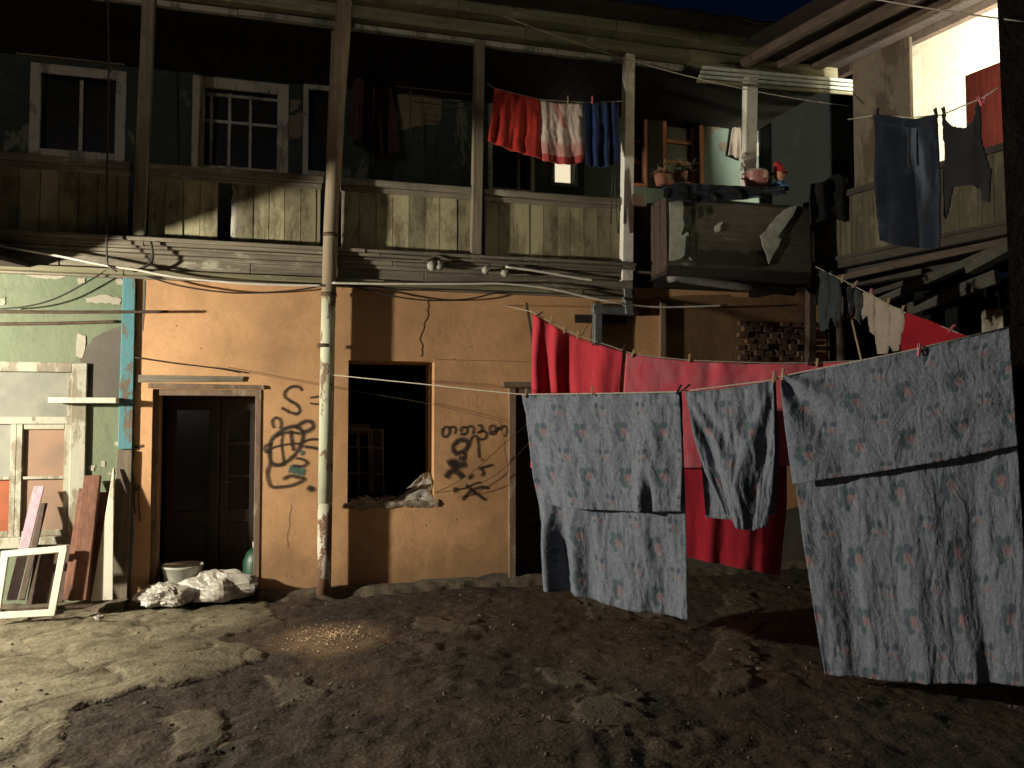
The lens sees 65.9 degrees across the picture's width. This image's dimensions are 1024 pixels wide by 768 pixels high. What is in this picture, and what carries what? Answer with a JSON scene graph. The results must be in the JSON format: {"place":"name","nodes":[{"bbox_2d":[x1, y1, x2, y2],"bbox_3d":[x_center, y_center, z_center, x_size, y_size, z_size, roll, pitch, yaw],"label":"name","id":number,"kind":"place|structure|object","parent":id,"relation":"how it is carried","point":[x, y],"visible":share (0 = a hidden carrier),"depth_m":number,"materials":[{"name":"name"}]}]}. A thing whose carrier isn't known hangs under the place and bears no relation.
{"place":"outdoors","nodes":[
{"label":"outdoors","id":0,"kind":"place"},
{"bbox_2d":[0,256,32,266],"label":"lean to","id":1,"kind":"object","parent":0,"point":[4,261],"depth_m":6.46,"materials":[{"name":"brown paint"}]},
{"bbox_2d":[0,540,1023,767],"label":"ground","id":2,"kind":"structure","parent":0,"point":[985,729],"depth_m":4.62,"materials":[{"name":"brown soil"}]},
{"bbox_2d":[7,486,43,600],"bbox_3d":[-3.910,1.267,6.361,0.079,0.866,0.388,0,-2,-2],"label":"batten","id":3,"kind":"object","parent":2,"relation":"on","point":[25,542],"visible":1,"depth_m":6.35,"materials":[{"name":"pink wood"}]},
{"bbox_2d":[18,503,47,599],"bbox_3d":[-3.899,1.357,6.438,0.052,0.743,0.291,0,-2,2],"label":"plank","id":4,"kind":"object","parent":2,"relation":"on","point":[34,544],"visible":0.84,"depth_m":6.44,"materials":[{"name":"wood"}]},
{"bbox_2d":[0,545,67,618],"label":"empty frame","id":5,"kind":"object","parent":2,"relation":"on","point":[62,550],"visible":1,"depth_m":6.18,"materials":[{"name":"white wood"}]},
{"bbox_2d":[1,604,92,611],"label":"plank","id":6,"kind":"object","parent":2,"relation":"on","point":[58,607],"visible":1,"depth_m":6.17,"materials":[{"name":"wood"}]},
{"bbox_2d":[26,544,70,604],"bbox_3d":[-3.751,1.539,6.423,0.290,0.451,0.176,1,-3,-14],"label":"chipboard","id":7,"kind":"object","parent":2,"relation":"on","point":[42,579],"visible":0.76,"depth_m":6.39,"materials":[{"name":"brown wood"}]},
{"bbox_2d":[63,488,81,599],"bbox_3d":[-3.576,1.300,6.468,0.062,0.861,0.380,0,-2,-11],"label":"plank","id":8,"kind":"object","parent":2,"relation":"on","point":[67,592],"visible":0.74,"depth_m":6.42,"materials":[{"name":"brown wood"}]},
{"bbox_2d":[69,475,101,600],"bbox_3d":[-3.496,1.250,6.481,0.130,0.990,0.343,0,-2,-11],"label":"plank","id":9,"kind":"object","parent":2,"relation":"on","point":[83,556],"visible":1,"depth_m":6.45,"materials":[{"name":"brown wood"}]},
{"bbox_2d":[88,492,108,598],"bbox_3d":[-3.424,1.333,6.575,0.100,0.853,0.257,1,-3,-13],"label":"plank","id":10,"kind":"object","parent":2,"relation":"on","point":[103,501],"visible":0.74,"depth_m":6.58,"materials":[{"name":"brown wood"}]},
{"bbox_2d":[93,615,104,620],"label":"litter","id":11,"kind":"object","parent":2,"relation":"on","point":[99,617],"visible":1,"depth_m":6.15,"materials":[{"name":"white paper"}]},
{"bbox_2d":[91,468,114,600],"bbox_3d":[-3.327,1.232,6.547,0.161,1.059,0.285,0,-2,0],"label":"plank","id":12,"kind":"object","parent":2,"relation":"on","point":[103,586],"visible":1,"depth_m":6.49,"materials":[{"name":"white wood"}]},
{"bbox_2d":[131,581,194,607],"bbox_3d":[-2.928,1.768,6.666,0.510,0.186,0.281,0,-2,0],"label":"plastic bag","id":13,"kind":"object","parent":2,"relation":"on","point":[168,594],"visible":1,"depth_m":6.58,"materials":[{"name":"white plastic"}]},
{"bbox_2d":[161,561,203,584],"bbox_3d":[-2.886,1.704,6.923,0.360,0.325,0.350,0,-2,0],"label":"bucket","id":14,"kind":"object","parent":2,"relation":"on","point":[175,573],"visible":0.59,"depth_m":6.80,"materials":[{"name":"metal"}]},
{"bbox_2d":[176,569,258,602],"bbox_3d":[-2.558,1.736,6.849,0.721,0.266,0.402,0,-2,0],"label":"plastic bag","id":15,"kind":"object","parent":2,"relation":"on","point":[216,585],"visible":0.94,"depth_m":6.76,"materials":[{"name":"white plastic"}]},
{"bbox_2d":[243,542,253,574],"bbox_3d":[-2.323,1.663,7.193,0.240,0.450,0.240,0,-2,0],"label":"bottle","id":16,"kind":"object","parent":2,"relation":"on","point":[248,564],"visible":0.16,"depth_m":7.10,"materials":[{"name":"green glass"}]},
{"bbox_2d":[226,617,380,653],"bbox_3d":[-1.403,1.819,5.750,1.012,0.039,0.961,0,-2,0],"label":"grit","id":17,"kind":"object","parent":2,"relation":"on","point":[332,634],"visible":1,"depth_m":5.69,"materials":[{"name":"beige gravel"}]},
{"bbox_2d":[317,0,351,594],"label":"metal drainpipe","id":18,"kind":"object","parent":2,"relation":"on","point":[341,46],"visible":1,"depth_m":7.10,"materials":[{"name":"metal"}]},
{"bbox_2d":[0,245,324,286],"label":"cable","id":19,"kind":"object","parent":18,"relation":"attached to","point":[155,273],"visible":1,"depth_m":6.74,"materials":[{"name":"white plastic"}]},
{"bbox_2d":[332,282,725,307],"bbox_3d":[0.282,-0.866,7.611,3.958,0.184,0.022,1,-3,-15],"label":"cable","id":20,"kind":"object","parent":18,"relation":"attached to","point":[491,283],"visible":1,"depth_m":7.57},
{"bbox_2d":[0,0,969,613],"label":"tenement house","id":21,"kind":"structure","parent":2,"relation":"on","point":[218,138],"depth_m":7.60,"materials":[{"name":"orange paint"}]},
{"bbox_2d":[0,361,87,548],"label":"window","id":22,"kind":"structure","parent":21,"relation":"in","point":[43,443],"depth_m":6.66,"materials":[{"name":"white paint"}]},
{"bbox_2d":[0,270,105,309],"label":"cable","id":23,"kind":"object","parent":21,"relation":"attached to","point":[56,297],"visible":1,"depth_m":6.62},
{"bbox_2d":[0,320,118,325],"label":"rod","id":24,"kind":"object","parent":21,"relation":"attached to","point":[56,323],"visible":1,"depth_m":6.68,"materials":[{"name":"metal"}]},
{"bbox_2d":[28,62,126,160],"bbox_3d":[-4.503,-2.792,8.246,0.898,0.982,0.170,1,-3,-15],"label":"window","id":25,"kind":"structure","parent":21,"relation":"in","point":[76,112],"depth_m":8.27,"materials":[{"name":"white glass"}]},
{"bbox_2d":[0,310,167,313],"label":"rod","id":26,"kind":"object","parent":21,"relation":"attached to","point":[85,312],"visible":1,"depth_m":6.63,"materials":[{"name":"metal"}]},
{"bbox_2d":[48,397,119,402],"bbox_3d":[-3.600,0.138,6.661,0.514,0.046,0.148,1,-3,-15],"label":"shelf board","id":27,"kind":"object","parent":21,"relation":"attached to","point":[78,400],"visible":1,"depth_m":6.59,"materials":[{"name":"white wood"}]},
{"bbox_2d":[106,0,116,271],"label":"cable","id":28,"kind":"object","parent":21,"relation":"attached to","point":[108,107],"visible":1,"depth_m":6.66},
{"bbox_2d":[131,241,153,272],"bbox_3d":[-3.155,-1.085,6.743,0.187,0.274,0.024,1,-3,-15],"label":"cable","id":29,"kind":"object","parent":21,"relation":"attached to","point":[151,260],"visible":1,"depth_m":6.75,"materials":[{"name":"grey plastic"}]},
{"bbox_2d":[135,357,240,372],"bbox_3d":[-2.837,-0.164,6.933,0.871,0.128,0.010,1,-3,-15],"label":"wire","id":30,"kind":"object","parent":21,"relation":"attached to","point":[187,364],"visible":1,"depth_m":6.93,"materials":[{"name":"grey metal"}]},
{"bbox_2d":[163,397,219,582],"bbox_3d":[-2.969,1.003,7.338,0.461,1.760,0.045,1,-3,-15],"label":"door","id":31,"kind":"structure","parent":21,"relation":"in","point":[192,423],"depth_m":7.34,"materials":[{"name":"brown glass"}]},
{"bbox_2d":[142,275,317,293],"bbox_3d":[-2.464,-0.874,7.010,1.542,0.146,0.016,1,-3,-15],"label":"cable","id":32,"kind":"object","parent":21,"relation":"attached to","point":[228,292],"visible":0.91,"depth_m":6.99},
{"bbox_2d":[218,397,255,572],"bbox_3d":[-2.575,1.008,7.438,0.335,1.760,0.093,1,-3,-15],"label":"door","id":33,"kind":"structure","parent":21,"relation":"in","point":[237,432],"depth_m":7.45,"materials":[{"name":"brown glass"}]},
{"bbox_2d":[191,75,288,172],"bbox_3d":[-2.961,-2.764,8.652,0.993,1.081,0.170,1,-3,-15],"label":"window","id":34,"kind":"structure","parent":21,"relation":"in","point":[249,132],"depth_m":8.68,"materials":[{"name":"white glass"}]},
{"bbox_2d":[302,84,328,176],"bbox_3d":[-2.167,-2.816,8.864,0.343,1.034,0.170,1,-3,-15],"label":"window","id":35,"kind":"structure","parent":21,"relation":"in","point":[315,107],"depth_m":8.92,"materials":[{"name":"white glass"}]},
{"bbox_2d":[216,366,500,421],"bbox_3d":[-1.350,0.107,7.294,2.615,0.499,0.005,1,-3,-15],"label":"wire","id":36,"kind":"object","parent":21,"relation":"attached to","point":[361,392],"visible":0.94,"depth_m":7.29,"materials":[{"name":"metal"}]},
{"bbox_2d":[346,78,400,156],"bbox_3d":[-1.517,-2.933,8.672,0.596,0.895,0.107,1,-3,-15],"label":"garment","id":37,"kind":"object","parent":21,"relation":"hanging from","point":[371,124],"visible":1,"depth_m":8.66,"materials":[{"name":"red fabric"}]},
{"bbox_2d":[394,471,432,506],"bbox_3d":[-0.966,0.996,7.470,0.473,0.328,0.184,1,-3,-23],"label":"sacking","id":38,"kind":"object","parent":21,"relation":"on","point":[421,490],"visible":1,"depth_m":7.49,"materials":[{"name":"white fabric"}]},
{"bbox_2d":[344,284,505,300],"bbox_3d":[-0.562,-0.861,7.512,2.078,0.163,0.016,1,-3,-15],"label":"cable","id":39,"kind":"object","parent":21,"relation":"attached to","point":[422,299],"visible":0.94,"depth_m":7.43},
{"bbox_2d":[395,85,472,174],"bbox_3d":[-0.821,-2.711,8.537,0.883,0.945,0.016,1,-3,-15],"label":"clothes airer","id":40,"kind":"object","parent":21,"relation":"attached to","point":[421,96],"visible":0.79,"depth_m":8.51,"materials":[{"name":"metal"}]},
{"bbox_2d":[427,261,443,270],"bbox_3d":[-0.714,-1.103,7.433,0.160,0.104,0.192,0,-2,0],"label":"insulator","id":41,"kind":"object","parent":21,"relation":"attached to","point":[433,265],"visible":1,"depth_m":7.36,"materials":[{"name":"ceramic"}]},
{"bbox_2d":[431,359,527,361],"bbox_3d":[-0.071,-0.222,7.677,1.439,0.013,0.005,1,-3,-15],"label":"wire","id":42,"kind":"object","parent":21,"relation":"attached to","point":[479,360],"visible":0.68,"depth_m":7.61,"materials":[{"name":"metal"}]},
{"bbox_2d":[437,443,528,492],"bbox_3d":[-0.230,0.740,7.532,1.020,0.578,0.006,1,-3,-15],"label":"wire","id":43,"kind":"object","parent":21,"relation":"attached to","point":[489,478],"visible":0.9,"depth_m":7.53,"materials":[{"name":"black metal"}]},
{"bbox_2d":[482,266,489,273],"bbox_3d":[-0.247,-1.081,7.567,0.083,0.084,0.191,0,-2,0],"label":"insulator","id":44,"kind":"object","parent":21,"relation":"attached to","point":[485,269],"visible":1,"depth_m":7.49,"materials":[{"name":"ceramic"}]},
{"bbox_2d":[359,286,623,296],"bbox_3d":[-0.115,-0.884,7.621,2.672,0.047,0.014,1,-3,-15],"label":"cable","id":45,"kind":"object","parent":21,"relation":"attached to","point":[483,290],"visible":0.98,"depth_m":7.54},
{"bbox_2d":[501,270,508,276],"bbox_3d":[-0.071,-1.060,7.616,0.077,0.080,0.186,0,-2,0],"label":"insulator","id":46,"kind":"object","parent":21,"relation":"attached to","point":[504,273],"visible":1,"depth_m":7.54,"materials":[{"name":"ceramic"}]},
{"bbox_2d":[488,103,534,191],"bbox_3d":[-0.024,-2.793,9.429,0.563,1.075,0.170,1,-3,-15],"label":"window","id":47,"kind":"structure","parent":21,"relation":"in","point":[507,169],"depth_m":9.47,"materials":[{"name":"black glass"}]},
{"bbox_2d":[435,316,592,492],"bbox_3d":[0.042,0.173,7.607,1.578,1.713,0.006,1,-3,-15],"label":"wire","id":48,"kind":"object","parent":21,"relation":"attached to","point":[504,443],"visible":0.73,"depth_m":7.52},
{"bbox_2d":[516,395,539,575],"bbox_3d":[0.129,1.012,7.869,0.287,1.808,0.070,1,-3,-15],"label":"door","id":49,"kind":"structure","parent":21,"relation":"in","point":[527,505],"depth_m":7.85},
{"bbox_2d":[505,266,592,280],"bbox_3d":[0.368,-1.072,7.674,0.888,0.113,0.026,1,-3,-15],"label":"pipe","id":50,"kind":"object","parent":21,"relation":"attached to","point":[550,273],"visible":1,"depth_m":7.66,"materials":[{"name":"grey metal"}]},
{"bbox_2d":[486,82,625,102],"bbox_3d":[0.476,-2.819,7.735,1.459,0.203,0.205,1,-3,-14],"label":"clothesline","id":51,"kind":"object","parent":21,"relation":"attached to","point":[553,100],"visible":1,"depth_m":7.62,"materials":[{"name":"fabric"}]},
{"bbox_2d":[488,88,540,158],"bbox_3d":[0.027,-2.475,7.510,0.530,0.640,0.039,1,-3,-15],"label":"towel","id":52,"kind":"object","parent":51,"relation":"hanging from","point":[515,125],"visible":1,"depth_m":7.51,"materials":[{"name":"red fabric"}]},
{"bbox_2d":[540,101,585,164],"bbox_3d":[0.501,-2.418,7.628,0.482,0.617,0.035,1,-3,-15],"label":"towel","id":53,"kind":"object","parent":51,"relation":"hanging from","point":[562,131],"visible":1,"depth_m":7.62,"materials":[{"name":"white fabric"}]},
{"bbox_2d":[584,101,619,167],"bbox_3d":[0.886,-2.444,7.731,0.383,0.667,0.052,1,-3,-14],"label":"towel","id":54,"kind":"object","parent":51,"relation":"hanging from","point":[602,138],"visible":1,"depth_m":7.73,"materials":[{"name":"blue fabric"}]},
{"bbox_2d":[551,162,577,187],"bbox_3d":[0.616,-2.818,9.600,0.329,0.883,0.170,1,-3,-15],"label":"window","id":55,"kind":"structure","parent":21,"relation":"in","point":[560,173],"depth_m":9.64,"materials":[{"name":"beige"}]},
{"bbox_2d":[610,171,619,233],"bbox_3d":[1.031,-1.818,7.891,0.108,0.635,0.012,1,-3,-15],"label":"cable","id":56,"kind":"object","parent":21,"relation":"attached to","point":[618,225],"visible":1,"depth_m":7.89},
{"bbox_2d":[632,194,645,208],"bbox_3d":[1.271,-1.859,8.040,0.152,0.119,0.122,1,-3,-15],"label":"carton","id":57,"kind":"object","parent":21,"relation":"on","point":[638,201],"visible":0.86,"depth_m":7.98,"materials":[{"name":"brown cardboard"}]},
{"bbox_2d":[634,119,646,186],"bbox_3d":[1.532,-2.896,9.844,0.256,0.911,0.170,1,-3,-15],"label":"window","id":58,"kind":"structure","parent":21,"relation":"in","point":[636,124],"depth_m":9.88,"materials":[{"name":"brown wood"}]},
{"bbox_2d":[650,165,671,186],"bbox_3d":[1.480,-2.056,7.821,0.194,0.182,0.219,-2,-3,38],"label":"potted plant","id":59,"kind":"object","parent":21,"relation":"on","point":[662,179],"visible":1,"depth_m":7.77,"materials":[{"name":"orange plant"}]},
{"bbox_2d":[503,16,848,105],"bbox_3d":[1.667,-3.162,7.775,3.548,0.664,0.010,0,-2,-9],"label":"wire","id":60,"kind":"object","parent":21,"relation":"attached to","point":[668,70],"visible":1,"depth_m":7.75,"materials":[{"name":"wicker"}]},
{"bbox_2d":[657,158,699,182],"bbox_3d":[1.687,-2.150,7.952,0.461,0.243,0.295,0,-2,0],"label":"potted plant","id":61,"kind":"object","parent":21,"relation":"on","point":[680,175],"visible":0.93,"depth_m":7.91,"materials":[{"name":"green plant"}]},
{"bbox_2d":[503,305,856,362],"bbox_3d":[2.034,-0.465,6.842,4.534,0.685,0.700,-1,-3,13],"label":"clothesline","id":62,"kind":"object","parent":21,"relation":"attached to","point":[683,359],"visible":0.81,"depth_m":6.64,"materials":[{"name":"fabric"}]},
{"bbox_2d":[525,302,531,343],"bbox_3d":[0.161,-0.535,7.114,0.028,0.451,0.395,0,-2,-9],"label":"stake","id":63,"kind":"object","parent":62,"relation":"on","point":[528,318],"visible":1,"depth_m":7.13,"materials":[{"name":"wood"}]},
{"bbox_2d":[530,314,622,467],"bbox_3d":[0.561,0.141,6.857,0.806,1.523,0.149,0,-2,7],"label":"red sheet","id":64,"kind":"object","parent":62,"relation":"hanging from","point":[562,362],"visible":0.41,"depth_m":6.86,"materials":[{"name":"fabric"}]},
{"bbox_2d":[684,466,786,575],"bbox_3d":[1.711,0.694,6.604,1.141,1.761,0.051,0,-2,11],"label":"red sheet","id":65,"kind":"object","parent":62,"relation":"hanging from","point":[726,542],"visible":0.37,"depth_m":6.55,"materials":[{"name":"fabric"}]},
{"bbox_2d":[623,353,850,467],"bbox_3d":[1.861,0.213,6.540,1.931,0.972,0.069,-1,-2,12],"label":"red sheet","id":66,"kind":"object","parent":62,"relation":"hanging from","point":[647,374],"visible":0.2,"depth_m":6.61,"materials":[{"name":"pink fabric"}]},
{"bbox_2d":[662,121,703,184],"bbox_3d":[2.130,-2.942,10.005,0.570,0.952,0.170,1,-3,-15],"label":"window","id":67,"kind":"structure","parent":21,"relation":"in","point":[678,143],"depth_m":10.06,"materials":[{"name":"brown wood"}]},
{"bbox_2d":[663,182,786,202],"bbox_3d":[2.132,-1.894,7.865,1.376,0.241,0.083,1,-3,-15],"label":"cloth","id":68,"kind":"object","parent":21,"relation":"on","point":[692,192],"visible":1,"depth_m":7.84,"materials":[{"name":"black fabric"}]},
{"bbox_2d":[667,276,796,295],"bbox_3d":[2.247,-1.009,8.051,1.464,0.167,0.092,1,-3,-17],"label":"pipe","id":69,"kind":"object","parent":21,"relation":"attached to","point":[750,287],"visible":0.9,"depth_m":8.03,"materials":[{"name":"grey metal"}]},
{"bbox_2d":[728,127,740,157],"bbox_3d":[2.844,-3.096,10.081,0.192,0.466,0.057,0,-2,-11],"label":"garment","id":70,"kind":"object","parent":21,"relation":"hanging from","point":[735,146],"visible":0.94,"depth_m":10.08,"materials":[{"name":"white fabric"}]},
{"bbox_2d":[741,168,770,186],"bbox_3d":[2.518,-2.122,8.152,0.250,0.197,0.250,-1,-3,31],"label":"enamel pot","id":71,"kind":"object","parent":21,"relation":"on","point":[758,177],"visible":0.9,"depth_m":8.06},
{"bbox_2d":[771,161,789,190],"bbox_3d":[2.760,-2.150,8.155,0.200,0.295,0.197,0,-2,0],"label":"doll","id":72,"kind":"object","parent":21,"relation":"on","point":[779,173],"visible":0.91,"depth_m":8.11,"materials":[{"name":"plastic"}]},
{"bbox_2d":[846,314,861,359],"bbox_3d":[3.103,-0.308,7.072,0.074,0.678,0.325,0,-2,0],"label":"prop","id":73,"kind":"object","parent":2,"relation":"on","point":[849,316],"visible":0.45,"depth_m":7.16,"materials":[{"name":"brown wood"}]},
{"bbox_2d":[722,0,1011,362],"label":"timber wing","id":74,"kind":"structure","parent":2,"relation":"on","point":[894,59],"depth_m":7.97,"materials":[{"name":"wood"}]},
{"bbox_2d":[809,174,850,224],"bbox_3d":[3.275,-1.896,8.127,0.530,0.544,0.057,1,-3,-14],"label":"garment","id":75,"kind":"object","parent":74,"relation":"hanging from","point":[828,198],"visible":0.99,"depth_m":8.12,"materials":[{"name":"black fabric"}]},
{"bbox_2d":[816,267,960,333],"bbox_3d":[3.179,-0.715,6.665,0.079,0.843,1.630,1,-3,-21],"label":"clothesline","id":76,"kind":"object","parent":74,"relation":"attached to","point":[876,297],"visible":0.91,"depth_m":6.99,"materials":[{"name":"fabric"}]},
{"bbox_2d":[818,270,841,330],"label":"trousers","id":77,"kind":"object","parent":76,"relation":"hanging from","point":[830,299],"visible":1,"depth_m":7.28,"materials":[{"name":"grey fabric"}]},
{"bbox_2d":[846,284,853,315],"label":"socks","id":78,"kind":"object","parent":76,"relation":"hanging from","point":[850,296],"visible":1,"depth_m":7.07,"materials":[{"name":"black fabric"}]},
{"bbox_2d":[854,287,862,324],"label":"socks","id":79,"kind":"object","parent":76,"relation":"hanging from","point":[858,299],"visible":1,"depth_m":6.99,"materials":[{"name":"grey fabric"}]},
{"bbox_2d":[861,292,904,353],"bbox_3d":[3.167,-0.536,6.756,0.034,0.564,0.456,1,-3,-22],"label":"shirt","id":80,"kind":"object","parent":76,"relation":"hanging from","point":[886,323],"visible":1,"depth_m":6.74,"materials":[{"name":"beige fabric"}]},
{"bbox_2d":[900,313,966,350],"bbox_3d":[3.337,-0.428,6.259,0.032,0.351,0.680,1,-3,-16],"label":"cloth","id":81,"kind":"object","parent":76,"relation":"hanging from","point":[923,331],"visible":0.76,"depth_m":6.37,"materials":[{"name":"red fabric"}]},
{"bbox_2d":[967,62,1002,147],"bbox_3d":[4.852,-2.277,7.864,0.008,1.859,0.621,1,-3,-27],"label":"door","id":82,"kind":"structure","parent":74,"relation":"in","point":[985,80],"depth_m":7.97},
{"bbox_2d":[997,0,1023,535],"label":"masonry pier","id":83,"kind":"structure","parent":2,"relation":"on","point":[1011,44],"depth_m":4.81,"materials":[{"name":"paint"}]},
{"bbox_2d":[333,324,1020,394],"bbox_3d":[0.560,-0.124,5.640,5.280,0.396,0.676,-1,-3,27],"label":"clothesline","id":84,"kind":"object","parent":83,"relation":"attached to","point":[700,388],"visible":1,"depth_m":5.14,"materials":[{"name":"fabric"}]},
{"bbox_2d":[522,392,687,619],"bbox_3d":[0.606,0.816,5.571,1.299,1.505,0.197,-2,-3,35],"label":"floral sheet","id":85,"kind":"object","parent":84,"relation":"hanging from","point":[608,476],"visible":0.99,"depth_m":5.52,"materials":[{"name":"grey fabric"}]},
{"bbox_2d":[685,381,778,530],"bbox_3d":[1.384,0.450,5.052,0.608,0.931,0.229,-2,-3,38],"label":"floral sheet","id":86,"kind":"object","parent":84,"relation":"hanging from","point":[735,433],"visible":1,"depth_m":4.97,"materials":[{"name":"grey fabric"}]},
{"bbox_2d":[772,371,775,382],"bbox_3d":[1.622,-0.044,4.893,0.018,0.072,0.032,0,-2,0],"label":"clothespeg","id":87,"kind":"object","parent":84,"relation":"attached to","point":[774,376],"visible":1,"depth_m":4.88,"materials":[{"name":"brown wood"}]},
{"bbox_2d":[781,368,784,379],"bbox_3d":[1.668,-0.061,4.864,0.018,0.072,0.032,0,-2,0],"label":"clothespeg","id":88,"kind":"object","parent":84,"relation":"attached to","point":[783,373],"visible":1,"depth_m":4.85,"materials":[{"name":"brown wood"}]},
{"bbox_2d":[781,328,1023,685],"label":"floral sheet","id":89,"kind":"object","parent":84,"relation":"hanging from","point":[904,468],"visible":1,"depth_m":4.47,"materials":[{"name":"grey fabric"}]},
{"bbox_2d":[917,343,921,355],"bbox_3d":[2.292,-0.193,4.450,0.018,0.072,0.032,0,-2,0],"label":"clothespeg","id":90,"kind":"object","parent":84,"relation":"attached to","point":[919,346],"visible":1,"depth_m":4.44,"materials":[{"name":"pink plastic"}]},
{"bbox_2d":[847,87,998,119],"bbox_3d":[2.913,-2.034,5.784,0.079,0.377,1.512,1,-3,-13],"label":"clothesline","id":91,"kind":"object","parent":83,"relation":"attached to","point":[928,115],"visible":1,"depth_m":5.54,"materials":[{"name":"fabric"}]},
{"bbox_2d":[872,114,940,248],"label":"jeans","id":92,"kind":"object","parent":91,"relation":"hanging from","point":[907,181],"visible":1,"depth_m":5.80,"materials":[{"name":"blue fabric"}]},
{"bbox_2d":[941,106,946,116],"bbox_3d":[3.009,-1.893,5.505,0.025,0.072,0.032,0,-2,0],"label":"clothespeg","id":93,"kind":"object","parent":91,"relation":"attached to","point":[943,110],"visible":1,"depth_m":5.50,"materials":[{"name":"plastic"}]},
{"bbox_2d":[941,102,991,218],"bbox_3d":[3.045,-1.521,5.300,0.034,0.743,0.426,1,-2,-12],"label":"tank top","id":94,"kind":"object","parent":91,"relation":"hanging from","point":[966,162],"visible":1,"depth_m":5.29,"materials":[{"name":"black fabric"}]},
{"bbox_2d":[976,95,983,105],"bbox_3d":[3.080,-1.865,5.201,0.038,0.070,0.032,0,-2,0],"label":"clothespeg","id":95,"kind":"object","parent":91,"relation":"attached to","point":[979,99],"visible":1,"depth_m":5.19,"materials":[{"name":"pink plastic"}]},
{"bbox_2d":[982,92,989,102],"bbox_3d":[3.089,-1.867,5.155,0.038,0.070,0.032,0,-2,0],"label":"clothespeg","id":96,"kind":"object","parent":91,"relation":"attached to","point":[985,99],"visible":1,"depth_m":5.15,"materials":[{"name":"pink plastic"}]},
{"bbox_2d":[878,0,1023,21],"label":"wire","id":97,"kind":"object","parent":83,"relation":"attached to","point":[950,11],"visible":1,"depth_m":5.00,"materials":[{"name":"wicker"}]},
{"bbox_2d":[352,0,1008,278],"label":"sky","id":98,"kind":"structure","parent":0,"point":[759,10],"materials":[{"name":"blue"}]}
]}

